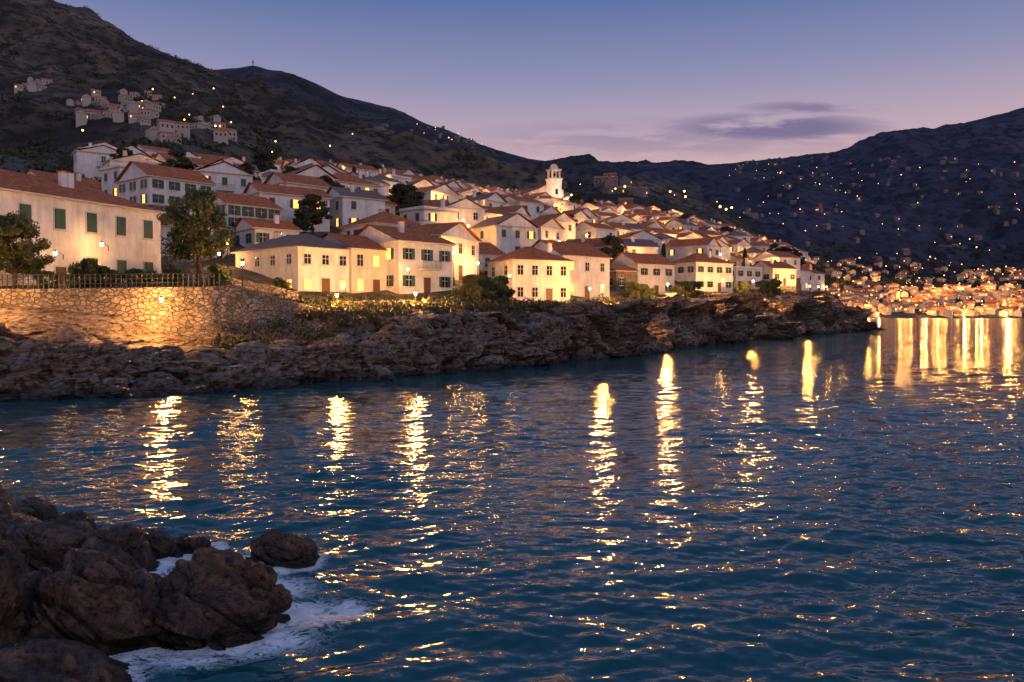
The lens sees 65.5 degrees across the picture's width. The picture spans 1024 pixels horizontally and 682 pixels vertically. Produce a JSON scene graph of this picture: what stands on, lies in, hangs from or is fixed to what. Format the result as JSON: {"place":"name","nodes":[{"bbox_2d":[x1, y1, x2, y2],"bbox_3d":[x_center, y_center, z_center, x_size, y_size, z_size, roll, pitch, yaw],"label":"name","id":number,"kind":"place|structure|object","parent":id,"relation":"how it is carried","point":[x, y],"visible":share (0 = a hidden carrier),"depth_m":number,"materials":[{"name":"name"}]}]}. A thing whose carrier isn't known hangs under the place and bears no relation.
{"place":"outdoors","nodes":[
{"label":"outdoors","id":0,"kind":"place"},
{"bbox_2d":[0,0,563,189],"bbox_3d":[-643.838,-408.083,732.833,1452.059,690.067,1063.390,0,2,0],"label":"mountain","id":1,"kind":"structure","parent":0,"point":[405,150],"depth_m":534.92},
{"bbox_2d":[14,77,236,144],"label":"hillside village","id":2,"kind":"object","parent":1,"relation":"on","point":[148,111],"visible":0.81,"depth_m":367.60,"materials":[{"name":"paint"}]},
{"bbox_2d":[0,0,760,261],"bbox_3d":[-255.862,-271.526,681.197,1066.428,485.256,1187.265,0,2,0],"label":"hillside scrub","id":3,"kind":"object","parent":1,"relation":"on","point":[67,163],"visible":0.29,"depth_m":476.86,"materials":[{"name":"green plant"}]},
{"bbox_2d":[0,155,890,385],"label":"rocky headland terrain","id":4,"kind":"structure","parent":0,"point":[616,330],"depth_m":87.22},
{"bbox_2d":[0,210,55,287],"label":"broadleaf tree","id":5,"kind":"object","parent":4,"relation":"on","point":[14,227],"visible":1,"depth_m":63.74,"materials":[{"name":"green plant"}]},
{"bbox_2d":[32,270,60,287],"bbox_3d":[-37.957,-4.782,64.870,2.166,2.060,1.663,-2,3,-44],"label":"shrub","id":6,"kind":"object","parent":4,"relation":"on","point":[41,277],"visible":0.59,"depth_m":64.66,"materials":[{"name":"green plant"}]},
{"bbox_2d":[24,169,101,190],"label":"white house","id":7,"kind":"structure","parent":4,"relation":"on","point":[91,183],"depth_m":136.51,"materials":[{"name":"tile"}]},
{"bbox_2d":[0,169,165,285],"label":"white villa","id":8,"kind":"object","parent":4,"relation":"on","point":[78,222],"visible":0.49,"depth_m":73.53,"materials":[{"name":"paint"}]},
{"bbox_2d":[66,258,99,287],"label":"shrub","id":9,"kind":"object","parent":4,"relation":"on","point":[86,266],"visible":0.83,"depth_m":65.21,"materials":[{"name":"green plant"}]},
{"bbox_2d":[71,142,117,179],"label":"tiled roof house","id":10,"kind":"structure","parent":4,"relation":"on","point":[89,160],"depth_m":169.18,"materials":[{"name":"paint"}]},
{"bbox_2d":[87,265,112,286],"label":"shrub","id":11,"kind":"object","parent":4,"relation":"on","point":[104,269],"visible":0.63,"depth_m":66.30,"materials":[{"name":"green plant"}]},
{"bbox_2d":[98,158,151,195],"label":"tiled roof house","id":12,"kind":"structure","parent":4,"relation":"on","point":[110,174],"depth_m":131.43,"materials":[{"name":"paint"}]},
{"bbox_2d":[101,150,169,166],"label":"tiled roof house","id":13,"kind":"structure","parent":4,"relation":"on","point":[125,158],"depth_m":145.35,"materials":[{"name":"paint"}]},
{"bbox_2d":[123,268,149,285],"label":"shrub","id":14,"kind":"object","parent":4,"relation":"on","point":[135,271],"visible":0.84,"depth_m":68.64,"materials":[{"name":"green plant"}]},
{"bbox_2d":[135,144,170,156],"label":"tiled roof house","id":15,"kind":"structure","parent":4,"relation":"on","point":[152,151],"depth_m":191.60,"materials":[{"name":"tile"}]},
{"bbox_2d":[113,161,216,216],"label":"gabled house","id":16,"kind":"structure","parent":4,"relation":"on","point":[154,186],"depth_m":120.25,"materials":[{"name":"paint"}]},
{"bbox_2d":[0,285,330,332],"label":"stone retaining wall","id":17,"kind":"structure","parent":4,"relation":"on","point":[196,309],"depth_m":62.97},
{"bbox_2d":[0,273,221,288],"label":"terrace railing","id":18,"kind":"object","parent":17,"relation":"on","point":[105,283],"visible":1,"depth_m":61.55,"materials":[{"name":"metal"}]},
{"bbox_2d":[161,264,187,283],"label":"shrub","id":19,"kind":"object","parent":4,"relation":"on","point":[171,268],"visible":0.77,"depth_m":71.30,"materials":[{"name":"green plant"}]},
{"bbox_2d":[157,149,197,169],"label":"pine tree","id":20,"kind":"object","parent":4,"relation":"on","point":[182,162],"visible":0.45,"depth_m":147.99,"materials":[{"name":"green plant"}]},
{"bbox_2d":[153,152,215,169],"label":"white house","id":21,"kind":"structure","parent":4,"relation":"on","point":[198,162],"depth_m":154.77,"materials":[{"name":"tile"}]},
{"bbox_2d":[156,188,234,280],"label":"broadleaf tree","id":22,"kind":"object","parent":4,"relation":"on","point":[197,239],"visible":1,"depth_m":73.54,"materials":[{"name":"green plant"}]},
{"bbox_2d":[160,209,233,264],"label":"cottage","id":23,"kind":"structure","parent":4,"relation":"on","point":[164,233],"depth_m":96.16,"materials":[{"name":"paint"}]},
{"bbox_2d":[207,263,231,285],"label":"shrub","id":24,"kind":"object","parent":4,"relation":"on","point":[216,268],"visible":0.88,"depth_m":72.18,"materials":[{"name":"green plant"}]},
{"bbox_2d":[194,161,255,194],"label":"white house","id":25,"kind":"structure","parent":4,"relation":"on","point":[225,177],"depth_m":136.12,"materials":[{"name":"paint"}]},
{"bbox_2d":[197,191,283,242],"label":"white house","id":26,"kind":"structure","parent":4,"relation":"on","point":[235,207],"depth_m":110.10,"materials":[{"name":"paint"}]},
{"bbox_2d":[250,150,276,172],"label":"pine tree","id":27,"kind":"object","parent":4,"relation":"on","point":[262,156],"visible":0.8,"depth_m":227.66,"materials":[{"name":"green plant"}]},
{"bbox_2d":[231,278,298,301],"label":"stone garden wall","id":28,"kind":"structure","parent":4,"relation":"on","point":[270,289],"depth_m":77.39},
{"bbox_2d":[234,214,303,247],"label":"cottage","id":29,"kind":"structure","parent":4,"relation":"on","point":[250,231],"depth_m":106.07,"materials":[{"name":"paint"}]},
{"bbox_2d":[243,182,332,231],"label":"tiled roof house","id":30,"kind":"structure","parent":4,"relation":"on","point":[286,198],"depth_m":121.22,"materials":[{"name":"paint"}]},
{"bbox_2d":[231,231,350,291],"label":"hip roofed house","id":31,"kind":"structure","parent":4,"relation":"on","point":[305,262],"depth_m":86.59,"materials":[{"name":"paint"}]},
{"bbox_2d":[263,172,330,191],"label":"white house","id":32,"kind":"structure","parent":4,"relation":"on","point":[273,178],"depth_m":130.81,"materials":[{"name":"tile"}]},
{"bbox_2d":[293,206,314,233],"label":"olive tree","id":33,"kind":"object","parent":4,"relation":"on","point":[302,222],"visible":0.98,"depth_m":114.27,"materials":[{"name":"green plant"}]},
{"bbox_2d":[285,165,338,181],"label":"tiled roof house","id":34,"kind":"structure","parent":4,"relation":"on","point":[314,171],"depth_m":143.04,"materials":[{"name":"paint"}]},
{"bbox_2d":[297,194,332,234],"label":"olive tree","id":35,"kind":"object","parent":4,"relation":"on","point":[310,201],"visible":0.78,"depth_m":117.13,"materials":[{"name":"green plant"}]},
{"bbox_2d":[320,231,387,292],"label":"plastered house","id":36,"kind":"structure","parent":4,"relation":"on","point":[367,265],"depth_m":90.31,"materials":[{"name":"paint"}]},
{"bbox_2d":[326,183,387,230],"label":"white house","id":37,"kind":"structure","parent":4,"relation":"on","point":[349,204],"depth_m":129.37,"materials":[{"name":"paint"}]},
{"bbox_2d":[332,170,382,192],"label":"white house","id":38,"kind":"structure","parent":4,"relation":"on","point":[346,180],"depth_m":154.23,"materials":[{"name":"tile"}]},
{"bbox_2d":[336,163,379,176],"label":"tiled roof house","id":39,"kind":"structure","parent":4,"relation":"on","point":[349,167],"depth_m":191.44,"materials":[{"name":"paint"}]},
{"bbox_2d":[349,170,391,195],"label":"terraced house","id":40,"kind":"structure","parent":4,"relation":"on","point":[384,190],"depth_m":170.04,"materials":[{"name":"paint"}]},
{"bbox_2d":[338,209,419,234],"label":"white house","id":41,"kind":"structure","parent":4,"relation":"on","point":[382,217],"depth_m":115.43,"materials":[{"name":"tile"}]},
{"bbox_2d":[386,183,411,215],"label":"pine tree","id":42,"kind":"object","parent":4,"relation":"on","point":[397,191],"visible":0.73,"depth_m":148.31,"materials":[{"name":"green plant"}]},
{"bbox_2d":[353,220,457,294],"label":"shuttered house","id":43,"kind":"structure","parent":4,"relation":"on","point":[425,257],"depth_m":93.29,"materials":[{"name":"paint"}]},
{"bbox_2d":[396,192,423,214],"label":"olive tree","id":44,"kind":"object","parent":4,"relation":"on","point":[414,201],"visible":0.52,"depth_m":142.55,"materials":[{"name":"green plant"}]},
{"bbox_2d":[0,312,840,401],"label":"shore boulders","id":45,"kind":"object","parent":4,"relation":"on","point":[30,370],"visible":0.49,"depth_m":56.55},
{"bbox_2d":[397,199,460,223],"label":"tiled roof house","id":46,"kind":"structure","parent":4,"relation":"on","point":[432,214],"depth_m":133.16,"materials":[{"name":"paint"}]},
{"bbox_2d":[414,184,460,202],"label":"tiled roof house","id":47,"kind":"structure","parent":4,"relation":"on","point":[446,192],"depth_m":182.38,"materials":[{"name":"paint"}]},
{"bbox_2d":[395,220,482,283],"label":"tiled roof house","id":48,"kind":"structure","parent":4,"relation":"on","point":[465,238],"depth_m":103.34,"materials":[{"name":"paint"}]},
{"bbox_2d":[452,283,479,299],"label":"shrub","id":49,"kind":"object","parent":4,"relation":"on","point":[465,288],"visible":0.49,"depth_m":91.68,"materials":[{"name":"green plant"}]},
{"bbox_2d":[445,198,487,227],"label":"white house","id":50,"kind":"structure","parent":4,"relation":"on","point":[472,213],"depth_m":143.74,"materials":[{"name":"paint"}]},
{"bbox_2d":[460,274,495,298],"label":"shrub","id":51,"kind":"object","parent":4,"relation":"on","point":[477,279],"visible":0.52,"depth_m":95.27,"materials":[{"name":"green plant"}]},
{"bbox_2d":[470,287,496,304],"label":"shrub","id":52,"kind":"object","parent":4,"relation":"on","point":[480,293],"visible":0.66,"depth_m":89.61,"materials":[{"name":"green plant"}]},
{"bbox_2d":[463,191,508,206],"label":"terraced house","id":53,"kind":"structure","parent":4,"relation":"on","point":[495,199],"depth_m":172.44,"materials":[{"name":"paint"}]},
{"bbox_2d":[479,242,505,273],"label":"stone house","id":54,"kind":"structure","parent":4,"relation":"on","point":[488,251],"depth_m":117.31,"materials":[{"name":"tile"}]},
{"bbox_2d":[478,200,510,218],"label":"tiled roof house","id":55,"kind":"structure","parent":4,"relation":"on","point":[490,212],"depth_m":151.84,"materials":[{"name":"paint"}]},
{"bbox_2d":[490,286,515,304],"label":"shrub","id":56,"kind":"object","parent":4,"relation":"on","point":[504,293],"visible":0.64,"depth_m":95.28,"materials":[{"name":"green plant"}]},
{"bbox_2d":[470,213,540,253],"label":"tiled roof house","id":57,"kind":"structure","parent":4,"relation":"on","point":[506,234],"depth_m":137.99,"materials":[{"name":"paint"}]},
{"bbox_2d":[494,205,530,218],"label":"tiled roof house","id":58,"kind":"structure","parent":4,"relation":"on","point":[522,210],"depth_m":162.06,"materials":[{"name":"tile"}]},
{"bbox_2d":[203,285,829,349],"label":"cliff shrubs","id":59,"kind":"object","parent":4,"relation":"on","point":[455,302],"visible":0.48,"depth_m":76.38,"materials":[{"name":"green plant"}]},
{"bbox_2d":[503,195,544,219],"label":"terraced house","id":60,"kind":"structure","parent":4,"relation":"on","point":[534,207],"depth_m":183.91,"materials":[{"name":"paint"}]},
{"bbox_2d":[484,243,573,303],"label":"white house","id":61,"kind":"structure","parent":4,"relation":"on","point":[536,273],"depth_m":109.03,"materials":[{"name":"paint"}]},
{"bbox_2d":[525,160,564,198],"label":"church","id":62,"kind":"structure","parent":4,"relation":"on","point":[552,186],"depth_m":343.73,"materials":[{"name":"paint"}]},
{"bbox_2d":[530,218,565,240],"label":"tiled roof house","id":63,"kind":"structure","parent":4,"relation":"on","point":[552,228],"depth_m":148.44,"materials":[{"name":"paint"}]},
{"bbox_2d":[533,212,577,241],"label":"terraced house","id":64,"kind":"structure","parent":4,"relation":"on","point":[566,221],"depth_m":175.44,"materials":[{"name":"paint"}]},
{"bbox_2d":[530,239,612,299],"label":"cream house","id":65,"kind":"structure","parent":4,"relation":"on","point":[590,266],"depth_m":125.71,"materials":[{"name":"paint"}]},
{"bbox_2d":[561,210,590,223],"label":"terraced house","id":66,"kind":"structure","parent":4,"relation":"on","point":[580,216],"depth_m":200.23,"materials":[{"name":"paint"}]},
{"bbox_2d":[575,220,616,238],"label":"white house","id":67,"kind":"structure","parent":4,"relation":"on","point":[595,230],"depth_m":182.21,"materials":[{"name":"paint"}]},
{"bbox_2d":[565,235,627,260],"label":"white house","id":68,"kind":"structure","parent":4,"relation":"on","point":[597,243],"depth_m":161.44,"materials":[{"name":"tile"}]},
{"bbox_2d":[599,235,623,257],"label":"pine tree","id":69,"kind":"object","parent":4,"relation":"on","point":[618,247],"visible":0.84,"depth_m":156.20,"materials":[{"name":"green plant"}]},
{"bbox_2d":[599,221,635,236],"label":"terraced house","id":70,"kind":"structure","parent":4,"relation":"on","point":[621,229],"depth_m":201.69,"materials":[{"name":"paint"}]},
{"bbox_2d":[598,214,637,223],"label":"white house","id":71,"kind":"structure","parent":4,"relation":"on","point":[625,217],"depth_m":232.93,"materials":[{"name":"paint"}]},
{"bbox_2d":[609,261,639,291],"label":"stone cottage","id":72,"kind":"structure","parent":4,"relation":"on","point":[620,275],"depth_m":142.85,"materials":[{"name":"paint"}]},
{"bbox_2d":[620,281,641,298],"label":"shrub","id":73,"kind":"object","parent":4,"relation":"on","point":[636,289],"visible":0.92,"depth_m":137.19,"materials":[{"name":"green plant"}]},
{"bbox_2d":[617,230,663,253],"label":"tiled roof house","id":74,"kind":"structure","parent":4,"relation":"on","point":[645,234],"depth_m":189.22,"materials":[{"name":"paint"}]},
{"bbox_2d":[622,236,659,253],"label":"white house","id":75,"kind":"structure","parent":4,"relation":"on","point":[634,245],"depth_m":172.55,"materials":[{"name":"paint"}]},
{"bbox_2d":[611,251,677,293],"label":"white house","id":76,"kind":"structure","parent":4,"relation":"on","point":[657,271],"depth_m":152.76,"materials":[{"name":"paint"}]},
{"bbox_2d":[669,281,693,296],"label":"shrub","id":77,"kind":"object","parent":4,"relation":"on","point":[682,286],"visible":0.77,"depth_m":148.81,"materials":[{"name":"green plant"}]},
{"bbox_2d":[665,219,699,229],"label":"tiled roof house","id":78,"kind":"structure","parent":4,"relation":"on","point":[673,224],"depth_m":280.98,"materials":[{"name":"paint"}]},
{"bbox_2d":[665,237,721,260],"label":"terraced house","id":79,"kind":"structure","parent":4,"relation":"on","point":[677,249],"depth_m":197.51,"materials":[{"name":"paint"}]},
{"bbox_2d":[672,251,734,292],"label":"white house","id":80,"kind":"structure","parent":4,"relation":"on","point":[709,272],"depth_m":174.83,"materials":[{"name":"paint"}]},
{"bbox_2d":[717,238,731,260],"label":"terraced house","id":81,"kind":"structure","parent":4,"relation":"on","point":[725,252],"depth_m":225.25,"materials":[{"name":"paint"}]},
{"bbox_2d":[728,239,752,252],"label":"tiled roof house","id":82,"kind":"structure","parent":4,"relation":"on","point":[737,245],"depth_m":253.70,"materials":[{"name":"paint"}]},
{"bbox_2d":[730,251,751,266],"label":"terraced house","id":83,"kind":"structure","parent":4,"relation":"on","point":[736,259],"depth_m":232.11,"materials":[{"name":"paint"}]},
{"bbox_2d":[733,257,763,290],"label":"white house","id":84,"kind":"structure","parent":4,"relation":"on","point":[745,273],"depth_m":190.00,"materials":[{"name":"paint"}]},
{"bbox_2d":[755,280,774,294],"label":"shrub","id":85,"kind":"object","parent":4,"relation":"on","point":[763,285],"visible":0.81,"depth_m":187.15,"materials":[{"name":"green plant"}]},
{"bbox_2d":[751,259,797,291],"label":"white house","id":86,"kind":"structure","parent":4,"relation":"on","point":[785,272],"depth_m":207.31,"materials":[{"name":"paint"}]},
{"bbox_2d":[750,251,800,291],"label":"white house","id":87,"kind":"structure","parent":4,"relation":"on","point":[793,260],"depth_m":222.55,"materials":[{"name":"paint"}]},
{"bbox_2d":[800,265,810,291],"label":"terraced house","id":88,"kind":"structure","parent":4,"relation":"on","point":[804,278],"depth_m":232.44,"materials":[{"name":"paint"}]},
{"bbox_2d":[807,268,824,295],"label":"terraced house","id":89,"kind":"structure","parent":4,"relation":"on","point":[819,278],"depth_m":262.35,"materials":[{"name":"paint"}]},
{"bbox_2d":[212,66,700,198],"bbox_3d":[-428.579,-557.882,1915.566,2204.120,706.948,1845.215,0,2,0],"label":"distant mountain","id":90,"kind":"structure","parent":0,"point":[285,85],"depth_m":1910.83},
{"bbox_2d":[379,124,648,203],"bbox_3d":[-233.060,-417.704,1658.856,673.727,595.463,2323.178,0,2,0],"label":"valley village","id":91,"kind":"object","parent":90,"relation":"on","point":[606,183],"visible":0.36,"depth_m":597.53,"materials":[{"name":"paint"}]},
{"bbox_2d":[0,318,1023,681],"bbox_3d":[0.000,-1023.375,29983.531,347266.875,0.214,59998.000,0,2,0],"label":"sea water","id":92,"kind":"structure","parent":0,"point":[844,506],"depth_m":20.97,"materials":[{"name":"liquid"}]},
{"bbox_2d":[0,495,20,512],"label":"sea rock","id":93,"kind":"object","parent":92,"relation":"in","point":[9,507],"visible":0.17,"depth_m":16.81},
{"bbox_2d":[0,564,30,646],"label":"sea rock","id":94,"kind":"object","parent":92,"relation":"in","point":[15,622],"visible":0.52,"depth_m":11.55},
{"bbox_2d":[0,536,30,580],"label":"sea rock","id":95,"kind":"object","parent":92,"relation":"in","point":[12,558],"visible":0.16,"depth_m":13.65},
{"bbox_2d":[0,512,41,539],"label":"sea rock","id":96,"kind":"object","parent":92,"relation":"in","point":[7,519],"visible":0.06,"depth_m":16.05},
{"bbox_2d":[9,496,61,520],"bbox_3d":[-11.238,4.575,18.185,2.006,1.908,1.896,0,2,0],"label":"sea rock","id":97,"kind":"object","parent":92,"relation":"in","point":[39,508],"visible":0.17,"depth_m":18.24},
{"bbox_2d":[5,518,97,573],"bbox_3d":[-9.068,4.629,15.532,2.511,2.308,2.074,0,2,0],"label":"sea rock","id":98,"kind":"object","parent":92,"relation":"in","point":[49,543],"visible":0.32,"depth_m":15.17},
{"bbox_2d":[0,638,132,681],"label":"sea rock","id":99,"kind":"object","parent":92,"relation":"in","point":[50,660],"visible":0.99,"depth_m":10.25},
{"bbox_2d":[60,510,102,529],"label":"sea rock","id":100,"kind":"object","parent":92,"relation":"in","point":[81,516],"visible":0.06,"depth_m":17.59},
{"bbox_2d":[8,548,165,656],"bbox_3d":[-6.616,4.784,12.219,2.842,3.115,2.274,0,2,0],"label":"sea rock","id":101,"kind":"object","parent":92,"relation":"in","point":[105,603],"visible":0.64,"depth_m":11.69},
{"bbox_2d":[80,523,167,571],"bbox_3d":[-7.758,4.614,15.805,1.909,2.048,2.106,0,2,0],"label":"sea rock","id":102,"kind":"object","parent":92,"relation":"in","point":[126,544],"visible":0.36,"depth_m":15.47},
{"bbox_2d":[142,529,176,556],"bbox_3d":[-7.458,4.528,16.484,0.935,1.299,0.933,2,2,38],"label":"sea rock","id":103,"kind":"object","parent":92,"relation":"in","point":[161,541],"visible":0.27,"depth_m":16.36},
{"bbox_2d":[173,534,217,557],"bbox_3d":[-6.652,4.557,16.825,1.249,0.858,1.072,0,2,0],"label":"sea rock","id":104,"kind":"object","parent":92,"relation":"in","point":[187,544],"visible":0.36,"depth_m":16.66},
{"bbox_2d":[148,547,292,650],"bbox_3d":[-4.944,4.602,12.786,2.752,2.586,2.041,0,2,0],"label":"sea rock","id":105,"kind":"object","parent":92,"relation":"in","point":[213,598],"visible":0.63,"depth_m":12.33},
{"bbox_2d":[245,529,320,567],"bbox_3d":[-4.703,4.510,16.026,1.667,1.370,1.095,0,2,0],"label":"sea rock","id":106,"kind":"object","parent":92,"relation":"in","point":[278,547],"visible":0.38,"depth_m":15.88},
{"bbox_2d":[54,0,1023,164],"label":"sky","id":107,"kind":"structure","parent":0,"point":[708,82],"materials":[{"name":"purple"}]},
{"bbox_2d":[564,176,762,235],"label":"town hill","id":108,"kind":"structure","parent":0,"point":[688,209],"depth_m":602.43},
{"bbox_2d":[602,107,1023,317],"bbox_3d":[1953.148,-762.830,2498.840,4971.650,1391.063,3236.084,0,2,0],"label":"bay mountain","id":109,"kind":"structure","parent":0,"point":[979,149],"depth_m":1968.69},
{"bbox_2d":[734,156,1023,279],"bbox_3d":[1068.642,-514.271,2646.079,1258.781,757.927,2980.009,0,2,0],"label":"mountain village","id":110,"kind":"object","parent":109,"relation":"on","point":[903,251],"visible":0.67,"depth_m":1758.77,"materials":[{"name":"paint"}]},
{"bbox_2d":[776,240,1023,296],"bbox_3d":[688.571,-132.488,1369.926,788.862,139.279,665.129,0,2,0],"label":"distant trees","id":111,"kind":"object","parent":109,"relation":"on","point":[885,276],"visible":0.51,"depth_m":1260.08,"materials":[{"name":"green plant"}]},
{"bbox_2d":[808,256,1023,317],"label":"harbour village","id":112,"kind":"object","parent":109,"relation":"on","point":[999,305],"visible":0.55,"depth_m":1043.71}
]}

